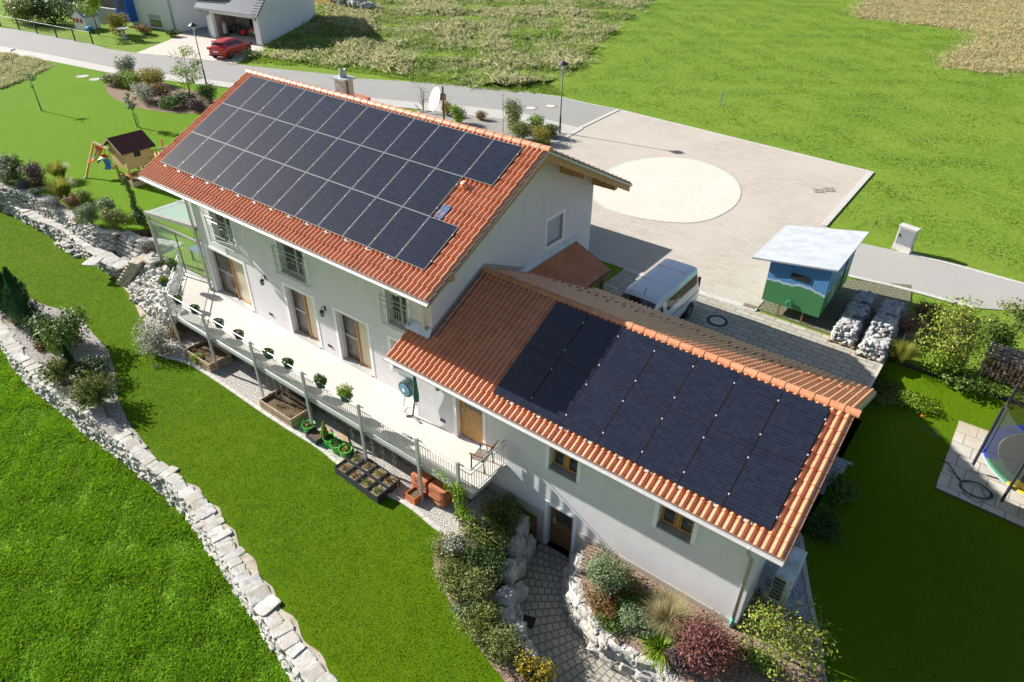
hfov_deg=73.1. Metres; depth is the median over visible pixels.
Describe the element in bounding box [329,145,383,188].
solar panel
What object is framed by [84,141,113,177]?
swing set
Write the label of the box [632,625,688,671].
day lily
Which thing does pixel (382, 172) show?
solar panel
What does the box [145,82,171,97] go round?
shrub
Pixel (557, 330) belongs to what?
solar panel
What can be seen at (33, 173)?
shrub
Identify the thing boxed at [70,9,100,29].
toy house
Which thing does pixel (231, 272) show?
terrace door
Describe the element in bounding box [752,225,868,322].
site hut
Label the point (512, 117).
shrub
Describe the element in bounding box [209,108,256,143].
solar panel
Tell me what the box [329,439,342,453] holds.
plant tub
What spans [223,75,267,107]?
solar panel
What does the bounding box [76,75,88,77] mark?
stone disc
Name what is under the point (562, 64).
street lamp
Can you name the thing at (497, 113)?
pavement
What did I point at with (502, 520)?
shrub
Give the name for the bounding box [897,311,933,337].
shrub
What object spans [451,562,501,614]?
shrub
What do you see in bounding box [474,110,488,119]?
shrub
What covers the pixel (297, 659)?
stone wall
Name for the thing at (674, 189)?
gravel island
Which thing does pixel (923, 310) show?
shrub
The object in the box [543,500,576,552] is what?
door
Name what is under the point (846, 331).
stone pile
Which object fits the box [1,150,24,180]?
shrub
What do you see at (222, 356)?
raised bed
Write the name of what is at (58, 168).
ornamental grass
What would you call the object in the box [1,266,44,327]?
conifer
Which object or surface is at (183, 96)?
shrub
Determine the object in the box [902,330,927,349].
ornamental grass
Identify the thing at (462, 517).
climbing plant
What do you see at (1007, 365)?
log stack
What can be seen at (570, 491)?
annex
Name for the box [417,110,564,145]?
shrub bed
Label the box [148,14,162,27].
window
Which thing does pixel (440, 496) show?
tile stack
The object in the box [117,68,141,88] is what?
shrub
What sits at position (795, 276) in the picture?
window
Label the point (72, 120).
lawn
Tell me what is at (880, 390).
groundcover plant
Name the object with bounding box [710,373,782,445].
solar panel
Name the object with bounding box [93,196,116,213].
shrub
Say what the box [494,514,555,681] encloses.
boulder wall
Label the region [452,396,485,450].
door
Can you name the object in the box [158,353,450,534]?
kerb
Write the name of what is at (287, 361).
flower pot
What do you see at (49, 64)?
rough bank
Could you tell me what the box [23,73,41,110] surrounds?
young tree
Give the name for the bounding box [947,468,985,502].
garden hose
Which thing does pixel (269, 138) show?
solar panel
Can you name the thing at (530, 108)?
manhole cover
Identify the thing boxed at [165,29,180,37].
shrub
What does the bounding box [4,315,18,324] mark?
ornamental grass
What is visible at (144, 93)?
shrub
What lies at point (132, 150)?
playhouse
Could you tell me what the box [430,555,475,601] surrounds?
shrub
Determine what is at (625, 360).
solar panel
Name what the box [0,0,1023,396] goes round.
ground
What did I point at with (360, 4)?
boulder heap
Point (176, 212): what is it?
sunroom
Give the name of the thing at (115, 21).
shrub
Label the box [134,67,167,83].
shrub
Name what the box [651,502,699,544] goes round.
window
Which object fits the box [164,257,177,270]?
flower pot
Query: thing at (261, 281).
wall lamp
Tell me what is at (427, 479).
tile stack
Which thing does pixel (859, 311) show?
stone pile
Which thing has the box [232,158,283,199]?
solar panel
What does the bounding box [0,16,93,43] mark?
garden fence
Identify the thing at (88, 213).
shrub
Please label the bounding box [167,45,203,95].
young tree
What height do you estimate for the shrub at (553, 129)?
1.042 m
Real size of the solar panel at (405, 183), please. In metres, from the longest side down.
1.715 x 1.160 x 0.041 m
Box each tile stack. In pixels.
[411,469,435,496]
[428,479,454,507]
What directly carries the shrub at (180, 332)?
on the lawn at (336, 563)
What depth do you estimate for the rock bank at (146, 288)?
31.10 m
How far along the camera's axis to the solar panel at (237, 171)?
24.69 m
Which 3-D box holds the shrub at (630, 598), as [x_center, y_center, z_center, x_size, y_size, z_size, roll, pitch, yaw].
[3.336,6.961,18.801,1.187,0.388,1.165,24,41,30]
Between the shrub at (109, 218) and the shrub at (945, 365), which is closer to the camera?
the shrub at (945, 365)
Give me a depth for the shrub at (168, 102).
50.87 m
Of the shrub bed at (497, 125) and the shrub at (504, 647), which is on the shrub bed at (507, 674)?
the shrub at (504, 647)
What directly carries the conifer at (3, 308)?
on the gravel bed at (95, 346)
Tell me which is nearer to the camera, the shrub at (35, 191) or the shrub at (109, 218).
the shrub at (109, 218)
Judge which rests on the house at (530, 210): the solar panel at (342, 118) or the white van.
the solar panel at (342, 118)
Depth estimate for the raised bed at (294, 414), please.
25.25 m
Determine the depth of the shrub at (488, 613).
17.95 m
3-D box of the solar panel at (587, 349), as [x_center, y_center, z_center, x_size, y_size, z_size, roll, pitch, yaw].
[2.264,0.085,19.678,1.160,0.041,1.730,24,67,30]
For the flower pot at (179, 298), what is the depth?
27.16 m
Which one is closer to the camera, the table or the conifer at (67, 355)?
the conifer at (67, 355)
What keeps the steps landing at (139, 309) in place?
on the lawn at (336, 563)
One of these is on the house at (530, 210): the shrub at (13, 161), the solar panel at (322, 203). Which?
the solar panel at (322, 203)
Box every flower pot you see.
[158,275,168,286]
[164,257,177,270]
[171,295,182,304]
[189,304,199,313]
[213,318,223,327]
[232,329,243,339]
[262,348,273,358]
[281,357,293,369]
[312,372,326,388]
[335,382,353,402]
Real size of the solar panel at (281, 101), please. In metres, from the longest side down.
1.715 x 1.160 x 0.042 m
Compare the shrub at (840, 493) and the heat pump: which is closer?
the heat pump
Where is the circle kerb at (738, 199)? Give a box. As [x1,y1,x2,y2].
[593,157,740,222]
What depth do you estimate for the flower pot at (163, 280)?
28.24 m
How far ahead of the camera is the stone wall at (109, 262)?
35.51 m
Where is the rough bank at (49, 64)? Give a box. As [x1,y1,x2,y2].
[0,57,54,87]
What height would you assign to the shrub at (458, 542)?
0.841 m
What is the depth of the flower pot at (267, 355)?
24.21 m
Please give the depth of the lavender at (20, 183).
38.18 m
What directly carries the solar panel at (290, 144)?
attached to the house at (530, 210)
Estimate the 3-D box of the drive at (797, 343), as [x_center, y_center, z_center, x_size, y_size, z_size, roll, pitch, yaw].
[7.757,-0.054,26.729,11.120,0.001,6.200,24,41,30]
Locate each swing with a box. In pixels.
[87,146,102,163]
[100,152,110,169]
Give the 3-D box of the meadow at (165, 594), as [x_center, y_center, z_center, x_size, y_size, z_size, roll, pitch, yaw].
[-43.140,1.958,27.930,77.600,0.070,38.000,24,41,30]
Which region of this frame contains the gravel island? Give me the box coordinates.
[593,157,738,221]
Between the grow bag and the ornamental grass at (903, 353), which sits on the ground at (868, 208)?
the ornamental grass at (903, 353)
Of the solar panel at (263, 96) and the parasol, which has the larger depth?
the solar panel at (263, 96)
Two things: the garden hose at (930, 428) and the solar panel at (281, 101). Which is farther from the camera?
the solar panel at (281, 101)
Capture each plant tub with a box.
[301,420,314,432]
[322,433,335,447]
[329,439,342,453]
[338,444,351,457]
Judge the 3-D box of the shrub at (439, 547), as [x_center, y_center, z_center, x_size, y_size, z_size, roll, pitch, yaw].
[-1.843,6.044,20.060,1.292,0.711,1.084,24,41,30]
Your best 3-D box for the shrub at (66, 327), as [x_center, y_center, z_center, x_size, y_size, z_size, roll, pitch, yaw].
[-18.252,-0.391,28.209,2.444,1.800,2.138,24,41,30]
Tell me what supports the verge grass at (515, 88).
on the ground at (868, 208)
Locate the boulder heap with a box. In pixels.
[332,0,374,9]
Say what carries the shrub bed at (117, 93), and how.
on the lawn at (72, 120)
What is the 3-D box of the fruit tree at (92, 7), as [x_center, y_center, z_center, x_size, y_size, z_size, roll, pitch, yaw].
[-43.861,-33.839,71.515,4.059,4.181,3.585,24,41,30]
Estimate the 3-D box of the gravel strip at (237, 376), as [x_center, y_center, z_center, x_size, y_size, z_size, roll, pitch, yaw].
[-8.686,2.122,26.183,20.508,0.001,2.878,24,41,30]
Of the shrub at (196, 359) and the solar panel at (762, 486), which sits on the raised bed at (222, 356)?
the shrub at (196, 359)
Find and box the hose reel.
[398,378,412,414]
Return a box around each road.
[0,27,614,126]
[823,226,1023,310]
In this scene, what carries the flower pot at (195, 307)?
attached to the railing
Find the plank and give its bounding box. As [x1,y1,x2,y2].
[337,430,349,443]
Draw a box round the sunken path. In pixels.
[519,542,631,681]
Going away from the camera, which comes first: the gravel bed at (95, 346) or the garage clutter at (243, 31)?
the gravel bed at (95, 346)
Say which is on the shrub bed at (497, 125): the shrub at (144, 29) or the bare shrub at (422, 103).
the bare shrub at (422, 103)
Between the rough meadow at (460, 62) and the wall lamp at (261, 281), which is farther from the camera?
the rough meadow at (460, 62)
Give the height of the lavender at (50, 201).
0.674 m
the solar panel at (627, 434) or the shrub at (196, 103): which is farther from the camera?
the shrub at (196, 103)
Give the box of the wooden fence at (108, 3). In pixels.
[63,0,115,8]
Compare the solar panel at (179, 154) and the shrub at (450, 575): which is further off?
the solar panel at (179, 154)
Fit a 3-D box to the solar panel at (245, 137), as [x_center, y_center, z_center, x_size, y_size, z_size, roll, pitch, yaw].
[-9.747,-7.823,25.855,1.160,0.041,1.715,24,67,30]
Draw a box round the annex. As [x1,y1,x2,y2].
[382,263,876,627]
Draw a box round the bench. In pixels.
[354,93,370,99]
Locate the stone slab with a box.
[142,256,155,265]
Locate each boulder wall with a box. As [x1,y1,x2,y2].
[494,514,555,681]
[561,545,684,681]
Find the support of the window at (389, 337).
in the house at (530, 210)
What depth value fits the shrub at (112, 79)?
55.69 m
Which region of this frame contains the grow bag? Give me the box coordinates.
[334,450,399,503]
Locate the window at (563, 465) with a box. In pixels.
[545,445,581,482]
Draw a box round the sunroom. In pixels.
[143,199,212,286]
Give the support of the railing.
attached to the balcony
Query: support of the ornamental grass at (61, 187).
on the lawn at (72, 120)
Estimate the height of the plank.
0.050 m
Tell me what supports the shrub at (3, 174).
on the lawn at (72, 120)
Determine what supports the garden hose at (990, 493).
on the patio
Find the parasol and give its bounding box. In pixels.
[406,376,420,422]
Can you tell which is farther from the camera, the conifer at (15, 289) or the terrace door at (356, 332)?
the conifer at (15, 289)
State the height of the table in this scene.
0.730 m
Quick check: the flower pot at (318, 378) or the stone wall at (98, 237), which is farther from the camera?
the stone wall at (98, 237)
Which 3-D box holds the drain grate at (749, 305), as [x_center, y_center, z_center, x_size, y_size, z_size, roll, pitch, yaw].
[9.888,-1.456,28.745,0.500,0.020,0.300,22,40,28]
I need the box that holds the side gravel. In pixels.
[756,456,852,622]
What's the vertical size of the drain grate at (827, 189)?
0.020 m
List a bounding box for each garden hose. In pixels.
[918,423,938,436]
[934,456,993,498]
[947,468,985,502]
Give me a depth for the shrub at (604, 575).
18.74 m
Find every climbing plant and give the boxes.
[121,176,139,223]
[433,468,484,548]
[746,579,773,623]
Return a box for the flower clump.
[513,649,561,681]
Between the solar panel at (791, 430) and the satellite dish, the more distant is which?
the satellite dish
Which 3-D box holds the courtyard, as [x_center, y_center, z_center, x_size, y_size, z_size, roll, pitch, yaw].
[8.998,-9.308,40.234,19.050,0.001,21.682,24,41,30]
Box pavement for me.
[0,46,577,133]
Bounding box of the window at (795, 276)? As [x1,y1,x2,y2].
[791,272,809,282]
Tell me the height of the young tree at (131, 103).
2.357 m
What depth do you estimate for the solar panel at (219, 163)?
25.26 m
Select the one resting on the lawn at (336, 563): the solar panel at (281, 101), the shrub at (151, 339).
the shrub at (151, 339)
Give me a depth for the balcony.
24.40 m
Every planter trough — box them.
[305,427,323,445]
[405,486,424,504]
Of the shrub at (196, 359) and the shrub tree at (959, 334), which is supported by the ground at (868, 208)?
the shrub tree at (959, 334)
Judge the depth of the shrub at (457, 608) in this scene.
18.41 m
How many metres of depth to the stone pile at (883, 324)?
26.25 m
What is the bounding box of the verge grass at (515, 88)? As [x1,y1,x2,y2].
[251,55,563,94]
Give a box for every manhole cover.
[524,106,536,109]
[543,104,556,107]
[707,315,727,326]
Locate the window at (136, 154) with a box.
[133,151,140,156]
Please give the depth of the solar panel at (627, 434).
17.92 m
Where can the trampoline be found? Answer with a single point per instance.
(1001, 449)
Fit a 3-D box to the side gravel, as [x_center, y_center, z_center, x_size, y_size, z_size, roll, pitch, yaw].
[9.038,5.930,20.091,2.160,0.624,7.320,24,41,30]
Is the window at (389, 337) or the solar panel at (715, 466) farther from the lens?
the window at (389, 337)
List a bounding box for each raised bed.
[184,338,232,372]
[259,387,313,427]
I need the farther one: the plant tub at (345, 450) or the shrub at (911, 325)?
the shrub at (911, 325)
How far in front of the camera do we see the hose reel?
23.28 m
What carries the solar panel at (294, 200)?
on the house at (530, 210)
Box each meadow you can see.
[0,355,289,681]
[248,0,643,85]
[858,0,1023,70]
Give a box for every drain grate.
[523,614,535,628]
[743,303,756,308]
[813,189,824,192]
[823,187,835,191]
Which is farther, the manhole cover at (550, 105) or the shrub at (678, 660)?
the manhole cover at (550, 105)
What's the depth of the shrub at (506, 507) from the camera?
21.19 m
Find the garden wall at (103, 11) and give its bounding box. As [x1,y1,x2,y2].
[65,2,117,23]
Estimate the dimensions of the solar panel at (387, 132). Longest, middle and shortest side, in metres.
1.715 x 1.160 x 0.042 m
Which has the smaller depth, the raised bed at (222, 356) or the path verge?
the path verge
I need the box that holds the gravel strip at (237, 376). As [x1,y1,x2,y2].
[143,315,505,532]
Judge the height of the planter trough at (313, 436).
0.260 m
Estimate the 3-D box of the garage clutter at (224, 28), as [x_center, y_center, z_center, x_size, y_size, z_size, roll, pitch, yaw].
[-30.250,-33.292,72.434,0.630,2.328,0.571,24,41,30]
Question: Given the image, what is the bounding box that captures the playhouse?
[100,129,166,186]
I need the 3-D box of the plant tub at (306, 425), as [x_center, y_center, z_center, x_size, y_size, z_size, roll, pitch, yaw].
[-7.197,3.050,24.481,0.469,0.422,0.469,-4,35,-6]
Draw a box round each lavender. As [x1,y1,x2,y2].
[13,176,30,188]
[38,194,61,209]
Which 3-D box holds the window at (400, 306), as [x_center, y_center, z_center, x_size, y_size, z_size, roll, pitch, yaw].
[-3.643,-1.408,21.847,1.270,2.400,0.417,24,41,30]
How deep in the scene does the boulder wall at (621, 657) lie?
18.43 m
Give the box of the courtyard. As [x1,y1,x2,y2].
[552,110,867,307]
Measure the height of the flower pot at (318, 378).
0.491 m
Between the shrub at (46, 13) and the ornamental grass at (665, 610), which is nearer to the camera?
the ornamental grass at (665, 610)
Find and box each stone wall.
[0,183,120,250]
[0,202,130,277]
[0,317,337,681]
[115,230,182,269]
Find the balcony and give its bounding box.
[162,246,505,525]
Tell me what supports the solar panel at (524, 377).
on the annex
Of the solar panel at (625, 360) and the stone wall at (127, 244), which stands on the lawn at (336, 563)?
the stone wall at (127, 244)
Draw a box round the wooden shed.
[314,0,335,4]
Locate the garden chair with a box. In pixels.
[469,440,497,473]
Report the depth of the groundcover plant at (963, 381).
24.28 m
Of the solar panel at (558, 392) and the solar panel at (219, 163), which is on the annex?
the solar panel at (558, 392)
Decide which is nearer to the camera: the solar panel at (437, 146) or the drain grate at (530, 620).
the drain grate at (530, 620)
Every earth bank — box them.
[0,189,1008,428]
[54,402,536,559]
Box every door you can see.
[204,243,255,311]
[281,281,322,348]
[332,306,375,376]
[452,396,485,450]
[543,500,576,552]
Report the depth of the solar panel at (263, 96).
27.00 m
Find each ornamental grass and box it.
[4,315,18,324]
[41,174,78,198]
[42,160,71,178]
[633,583,697,642]
[888,336,925,363]
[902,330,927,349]
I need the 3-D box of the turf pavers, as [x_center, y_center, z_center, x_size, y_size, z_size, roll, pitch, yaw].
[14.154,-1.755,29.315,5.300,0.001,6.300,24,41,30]
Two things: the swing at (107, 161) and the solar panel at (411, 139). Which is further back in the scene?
the swing at (107, 161)
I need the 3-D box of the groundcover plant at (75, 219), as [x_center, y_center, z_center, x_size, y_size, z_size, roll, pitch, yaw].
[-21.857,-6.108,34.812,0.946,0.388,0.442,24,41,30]
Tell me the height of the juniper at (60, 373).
1.313 m
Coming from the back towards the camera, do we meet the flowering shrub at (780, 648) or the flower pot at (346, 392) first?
the flower pot at (346, 392)
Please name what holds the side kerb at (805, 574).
on the side lawn at (915, 575)
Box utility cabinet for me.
[891,223,920,254]
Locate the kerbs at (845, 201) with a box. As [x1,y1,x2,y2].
[357,78,1023,388]
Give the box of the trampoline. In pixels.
[971,384,1023,506]
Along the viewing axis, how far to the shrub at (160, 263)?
31.35 m
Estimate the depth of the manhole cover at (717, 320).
27.84 m
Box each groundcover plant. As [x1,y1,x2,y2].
[72,215,83,223]
[871,374,909,407]
[888,385,944,416]
[933,366,1009,398]
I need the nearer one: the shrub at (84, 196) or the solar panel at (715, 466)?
the solar panel at (715, 466)
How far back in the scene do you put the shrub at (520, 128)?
45.38 m
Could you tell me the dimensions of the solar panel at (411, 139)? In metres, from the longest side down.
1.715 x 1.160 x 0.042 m
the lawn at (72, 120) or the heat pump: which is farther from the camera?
the lawn at (72, 120)
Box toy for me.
[86,26,94,32]
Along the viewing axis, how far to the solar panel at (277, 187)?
23.54 m
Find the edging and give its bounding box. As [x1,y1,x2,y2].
[935,427,1023,529]
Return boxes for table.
[187,244,204,260]
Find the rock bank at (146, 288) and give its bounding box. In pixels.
[128,252,186,325]
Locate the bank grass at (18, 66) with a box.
[0,51,54,88]
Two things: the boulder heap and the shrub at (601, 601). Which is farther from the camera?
the boulder heap
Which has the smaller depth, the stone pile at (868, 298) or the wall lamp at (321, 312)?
the wall lamp at (321, 312)
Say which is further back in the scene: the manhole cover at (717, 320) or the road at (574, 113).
the road at (574, 113)
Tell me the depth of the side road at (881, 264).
30.98 m
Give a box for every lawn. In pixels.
[0,61,617,270]
[0,211,535,681]
[803,360,1023,681]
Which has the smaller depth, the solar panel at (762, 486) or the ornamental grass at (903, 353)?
the solar panel at (762, 486)
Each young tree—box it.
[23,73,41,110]
[123,92,139,127]
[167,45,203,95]
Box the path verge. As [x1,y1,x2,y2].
[495,539,673,672]
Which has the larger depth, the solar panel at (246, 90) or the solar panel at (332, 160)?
the solar panel at (246, 90)
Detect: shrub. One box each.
[0,0,43,23]
[0,153,15,183]
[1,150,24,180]
[16,157,48,188]
[21,310,47,342]
[23,0,74,25]
[27,187,45,195]
[29,304,92,354]
[31,340,44,350]
[41,327,72,353]
[60,194,81,211]
[69,354,112,386]
[72,202,97,225]
[73,189,93,206]
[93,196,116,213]
[96,206,129,229]
[97,71,126,87]
[102,12,130,33]
[112,54,136,73]
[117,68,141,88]
[129,81,159,102]
[129,206,146,225]
[131,23,151,33]
[131,314,174,358]
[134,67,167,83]
[138,237,155,253]
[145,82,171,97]
[153,259,164,267]
[157,94,182,108]
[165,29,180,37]
[167,323,187,340]
[170,91,198,105]
[184,97,205,111]
[189,352,203,365]
[193,82,218,101]
[415,81,427,111]
[427,531,462,564]
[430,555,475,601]
[440,531,473,559]
[441,99,451,114]
[446,104,466,122]
[448,594,485,621]
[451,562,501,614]
[451,599,505,644]
[457,515,512,555]
[460,539,511,583]
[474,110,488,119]
[476,630,499,657]
[478,509,515,543]
[478,620,526,668]
[480,491,524,532]
[501,97,525,126]
[506,120,532,138]
[526,112,545,131]
[529,125,553,145]
[541,122,561,136]
[578,583,618,621]
[585,544,635,596]
[590,603,628,636]
[613,571,646,600]
[615,601,661,638]
[617,573,653,610]
[662,644,695,676]
[669,607,753,679]
[733,642,786,679]
[735,584,842,681]
[802,502,845,545]
[825,468,862,509]
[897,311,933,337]
[910,298,952,324]
[915,346,968,373]
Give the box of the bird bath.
[115,27,128,38]
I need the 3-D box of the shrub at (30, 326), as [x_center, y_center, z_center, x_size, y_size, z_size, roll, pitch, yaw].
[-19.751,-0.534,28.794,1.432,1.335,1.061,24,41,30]
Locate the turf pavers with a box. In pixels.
[758,279,911,351]
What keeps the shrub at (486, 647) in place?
on the shrub bed at (507, 674)
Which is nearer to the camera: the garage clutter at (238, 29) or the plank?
the plank
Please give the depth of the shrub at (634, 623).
18.08 m
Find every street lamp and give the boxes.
[188,23,206,84]
[558,61,568,132]
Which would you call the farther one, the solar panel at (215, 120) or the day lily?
the solar panel at (215, 120)
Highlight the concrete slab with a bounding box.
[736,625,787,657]
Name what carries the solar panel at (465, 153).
on the house at (530, 210)
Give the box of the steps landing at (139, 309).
[117,277,145,316]
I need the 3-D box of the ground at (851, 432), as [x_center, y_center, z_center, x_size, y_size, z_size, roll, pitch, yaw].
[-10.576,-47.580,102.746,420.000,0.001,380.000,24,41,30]
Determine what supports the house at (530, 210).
on the ground at (868, 208)
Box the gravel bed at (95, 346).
[0,300,152,454]
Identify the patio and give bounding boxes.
[936,420,1023,526]
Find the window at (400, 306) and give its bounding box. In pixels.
[378,288,410,333]
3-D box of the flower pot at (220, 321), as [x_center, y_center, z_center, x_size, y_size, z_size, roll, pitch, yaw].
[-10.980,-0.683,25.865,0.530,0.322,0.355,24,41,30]
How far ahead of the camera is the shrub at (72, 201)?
35.57 m
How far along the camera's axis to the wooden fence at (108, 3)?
79.71 m
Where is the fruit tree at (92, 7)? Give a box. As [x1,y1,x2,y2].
[72,0,102,35]
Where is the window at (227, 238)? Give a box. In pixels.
[204,210,238,252]
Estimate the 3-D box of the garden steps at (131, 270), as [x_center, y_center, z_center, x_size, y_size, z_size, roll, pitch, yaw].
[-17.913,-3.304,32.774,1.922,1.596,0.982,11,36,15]
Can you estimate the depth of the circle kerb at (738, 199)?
37.32 m
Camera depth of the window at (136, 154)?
38.32 m
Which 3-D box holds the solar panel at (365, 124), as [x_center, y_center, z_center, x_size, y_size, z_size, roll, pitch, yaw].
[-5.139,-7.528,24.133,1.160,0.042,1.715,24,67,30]
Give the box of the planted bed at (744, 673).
[578,543,826,681]
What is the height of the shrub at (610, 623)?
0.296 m
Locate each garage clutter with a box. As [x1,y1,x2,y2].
[221,15,227,35]
[236,22,241,33]
[240,25,247,35]
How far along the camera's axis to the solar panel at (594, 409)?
18.49 m
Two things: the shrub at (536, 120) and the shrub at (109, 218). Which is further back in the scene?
the shrub at (536, 120)
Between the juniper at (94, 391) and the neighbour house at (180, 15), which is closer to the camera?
the juniper at (94, 391)
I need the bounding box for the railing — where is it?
[165,255,505,493]
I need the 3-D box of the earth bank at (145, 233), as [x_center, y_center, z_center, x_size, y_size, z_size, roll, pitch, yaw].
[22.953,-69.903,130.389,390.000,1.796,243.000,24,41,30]
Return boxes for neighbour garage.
[194,0,315,45]
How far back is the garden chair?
20.89 m
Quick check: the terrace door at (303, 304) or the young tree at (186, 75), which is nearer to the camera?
the terrace door at (303, 304)
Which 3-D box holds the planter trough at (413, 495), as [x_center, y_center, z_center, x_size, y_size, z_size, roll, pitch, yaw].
[-3.084,4.921,21.966,0.420,0.300,0.420,26,42,32]
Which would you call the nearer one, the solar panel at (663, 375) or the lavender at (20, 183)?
the solar panel at (663, 375)
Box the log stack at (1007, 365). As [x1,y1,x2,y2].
[977,341,1023,387]
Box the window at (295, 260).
[271,240,309,287]
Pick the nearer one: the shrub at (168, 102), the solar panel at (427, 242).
the solar panel at (427, 242)
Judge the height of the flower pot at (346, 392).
0.640 m
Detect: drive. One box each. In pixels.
[137,32,265,63]
[598,270,880,386]
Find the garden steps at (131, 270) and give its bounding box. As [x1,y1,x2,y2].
[115,253,146,286]
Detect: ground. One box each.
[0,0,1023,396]
[135,230,1006,681]
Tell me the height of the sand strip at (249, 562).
0.001 m
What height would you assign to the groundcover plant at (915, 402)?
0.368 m
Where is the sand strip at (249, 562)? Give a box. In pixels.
[175,472,329,672]
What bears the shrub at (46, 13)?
on the ground at (868, 208)
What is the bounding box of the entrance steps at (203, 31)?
[183,24,244,36]
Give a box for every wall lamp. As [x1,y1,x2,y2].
[259,275,265,285]
[319,306,325,316]
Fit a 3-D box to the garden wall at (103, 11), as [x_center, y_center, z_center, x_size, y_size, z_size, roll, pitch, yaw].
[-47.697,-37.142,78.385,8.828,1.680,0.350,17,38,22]
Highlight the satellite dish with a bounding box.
[415,86,445,118]
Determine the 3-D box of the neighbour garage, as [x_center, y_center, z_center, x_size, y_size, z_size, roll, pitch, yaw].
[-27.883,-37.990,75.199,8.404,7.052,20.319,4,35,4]
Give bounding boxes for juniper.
[23,354,83,389]
[56,368,129,414]
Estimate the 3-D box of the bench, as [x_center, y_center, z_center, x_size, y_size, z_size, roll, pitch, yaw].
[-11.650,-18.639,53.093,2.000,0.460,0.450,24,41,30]
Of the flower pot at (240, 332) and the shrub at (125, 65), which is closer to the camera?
the flower pot at (240, 332)
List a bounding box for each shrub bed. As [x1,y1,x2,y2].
[105,73,215,113]
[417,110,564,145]
[434,506,539,681]
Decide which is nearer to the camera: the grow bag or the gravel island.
the grow bag
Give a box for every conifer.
[0,272,22,314]
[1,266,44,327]
[61,344,79,375]
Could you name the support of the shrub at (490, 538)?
on the shrub bed at (507, 674)
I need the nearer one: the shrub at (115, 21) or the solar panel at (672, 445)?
the solar panel at (672, 445)
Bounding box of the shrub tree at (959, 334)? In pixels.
[913,294,1008,368]
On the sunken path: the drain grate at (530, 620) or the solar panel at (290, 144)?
the drain grate at (530, 620)
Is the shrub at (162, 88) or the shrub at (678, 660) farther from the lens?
the shrub at (162, 88)
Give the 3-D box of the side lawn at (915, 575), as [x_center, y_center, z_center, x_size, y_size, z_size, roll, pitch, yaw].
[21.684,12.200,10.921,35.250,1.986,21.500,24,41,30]
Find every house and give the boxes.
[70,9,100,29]
[114,0,250,31]
[136,68,632,397]
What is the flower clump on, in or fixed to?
on the shrub bed at (507, 674)
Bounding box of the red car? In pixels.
[206,37,252,58]
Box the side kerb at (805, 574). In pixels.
[798,531,826,680]
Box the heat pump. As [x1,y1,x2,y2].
[766,546,806,608]
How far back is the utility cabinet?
32.66 m
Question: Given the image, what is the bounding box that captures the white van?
[622,258,700,318]
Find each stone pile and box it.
[827,315,861,349]
[842,301,870,331]
[851,289,876,316]
[854,330,891,363]
[861,312,898,345]
[869,298,904,325]
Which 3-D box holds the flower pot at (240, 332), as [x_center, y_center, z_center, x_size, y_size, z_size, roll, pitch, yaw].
[-9.990,-0.248,25.245,0.530,0.325,0.355,24,41,30]
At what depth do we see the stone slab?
31.69 m
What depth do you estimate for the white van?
26.69 m
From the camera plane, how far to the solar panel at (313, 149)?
24.11 m
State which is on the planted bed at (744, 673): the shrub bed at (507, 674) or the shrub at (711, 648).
the shrub at (711, 648)
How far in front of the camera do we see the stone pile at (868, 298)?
28.05 m
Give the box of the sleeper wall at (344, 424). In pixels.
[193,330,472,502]
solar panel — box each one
[160,132,207,168]
[177,138,225,175]
[192,103,238,137]
[194,144,243,183]
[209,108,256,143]
[213,151,263,190]
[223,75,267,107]
[227,114,275,150]
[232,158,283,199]
[240,80,285,113]
[245,120,294,157]
[252,165,305,207]
[258,85,304,118]
[265,126,315,164]
[273,173,327,216]
[276,90,325,125]
[285,132,337,171]
[295,180,350,226]
[296,95,345,131]
[306,139,359,179]
[317,101,367,137]
[318,189,375,236]
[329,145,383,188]
[338,106,390,144]
[342,197,401,246]
[352,153,408,196]
[361,112,414,152]
[369,207,429,258]
[377,160,434,206]
[385,119,439,159]
[396,217,458,269]
[403,168,462,216]
[410,125,465,167]
[436,132,493,176]
[463,139,522,185]
[493,346,557,407]
[525,360,591,425]
[526,302,588,359]
[559,314,622,374]
[560,375,628,443]
[593,328,659,390]
[597,391,667,462]
[630,342,697,407]
[636,409,708,483]
[669,357,739,426]
[678,427,753,505]
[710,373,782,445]
[723,446,800,529]
[755,390,829,466]
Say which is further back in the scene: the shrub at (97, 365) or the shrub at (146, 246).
the shrub at (146, 246)
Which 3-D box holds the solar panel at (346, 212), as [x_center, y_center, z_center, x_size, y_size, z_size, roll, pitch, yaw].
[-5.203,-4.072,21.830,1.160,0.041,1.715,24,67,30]

